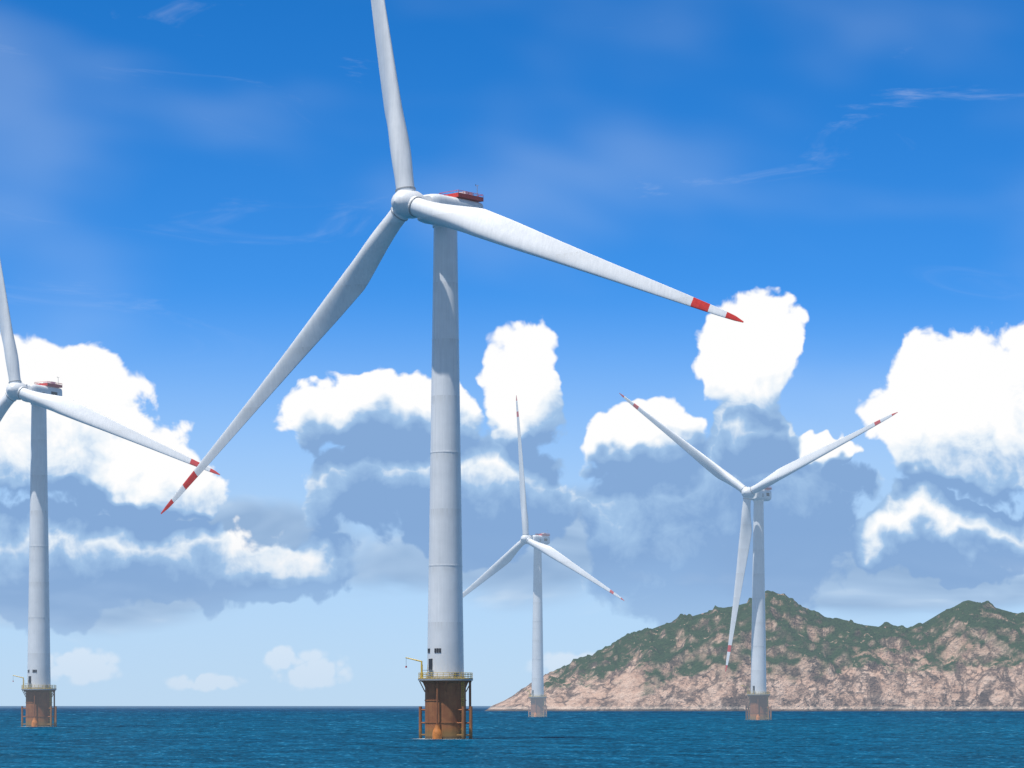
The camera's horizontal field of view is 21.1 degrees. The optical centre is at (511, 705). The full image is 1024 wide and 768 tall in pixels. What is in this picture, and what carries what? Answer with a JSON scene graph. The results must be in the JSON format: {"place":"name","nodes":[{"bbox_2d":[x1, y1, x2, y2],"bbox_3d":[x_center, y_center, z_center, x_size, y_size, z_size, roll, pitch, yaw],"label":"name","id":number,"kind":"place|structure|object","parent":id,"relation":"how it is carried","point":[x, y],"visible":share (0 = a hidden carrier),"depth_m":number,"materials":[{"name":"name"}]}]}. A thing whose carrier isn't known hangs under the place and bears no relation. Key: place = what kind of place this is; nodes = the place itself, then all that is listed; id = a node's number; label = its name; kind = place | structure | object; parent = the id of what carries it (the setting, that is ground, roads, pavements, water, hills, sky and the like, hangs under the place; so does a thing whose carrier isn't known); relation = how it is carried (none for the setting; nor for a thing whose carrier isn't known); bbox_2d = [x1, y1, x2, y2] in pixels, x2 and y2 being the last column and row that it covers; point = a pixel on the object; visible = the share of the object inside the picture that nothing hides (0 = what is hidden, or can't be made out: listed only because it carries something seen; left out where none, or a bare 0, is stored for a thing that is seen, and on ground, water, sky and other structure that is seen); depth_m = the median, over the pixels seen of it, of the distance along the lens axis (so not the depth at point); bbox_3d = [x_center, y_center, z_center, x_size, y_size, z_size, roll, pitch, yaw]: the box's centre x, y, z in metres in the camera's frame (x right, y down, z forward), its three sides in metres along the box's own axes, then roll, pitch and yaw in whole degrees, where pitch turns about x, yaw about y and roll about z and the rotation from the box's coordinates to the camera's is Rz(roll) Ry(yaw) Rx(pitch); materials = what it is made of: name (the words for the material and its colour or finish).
{"place":"outdoors","nodes":[
{"label":"outdoors","id":0,"kind":"place"},
{"bbox_2d":[0,706,1023,767],"bbox_3d":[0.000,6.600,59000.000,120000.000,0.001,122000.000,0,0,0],"label":"sea water","id":1,"kind":"structure","parent":0,"point":[232,737],"depth_m":540.06,"materials":[{"name":"blue liquid"}]},
{"bbox_2d":[0,260,219,726],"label":"wind turbine","id":2,"kind":"object","parent":1,"relation":"on","point":[42,398],"visible":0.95,"depth_m":869.76,"materials":[{"name":"white paint"}]},
{"bbox_2d":[161,0,743,738],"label":"wind turbine","id":3,"kind":"object","parent":1,"relation":"on","point":[445,680],"visible":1,"depth_m":547.00,"materials":[{"name":"white paint"}]},
{"bbox_2d":[463,395,623,716],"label":"wind turbine","id":4,"kind":"object","parent":1,"relation":"on","point":[540,542],"visible":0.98,"depth_m":1636.81,"materials":[{"name":"white paint"}]},
{"bbox_2d":[619,393,897,719],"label":"wind turbine","id":5,"kind":"object","parent":1,"relation":"on","point":[759,494],"visible":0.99,"depth_m":1284.75,"materials":[{"name":"white paint"}]},
{"bbox_2d":[0,0,1023,705],"label":"sky","id":6,"kind":"structure","parent":0,"point":[184,184],"materials":[{"name":"blue"}]},
{"bbox_2d":[485,590,1023,710],"bbox_3d":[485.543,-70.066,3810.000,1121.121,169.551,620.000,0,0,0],"label":"island terrain","id":7,"kind":"structure","parent":0,"point":[967,655],"depth_m":3564.95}
]}

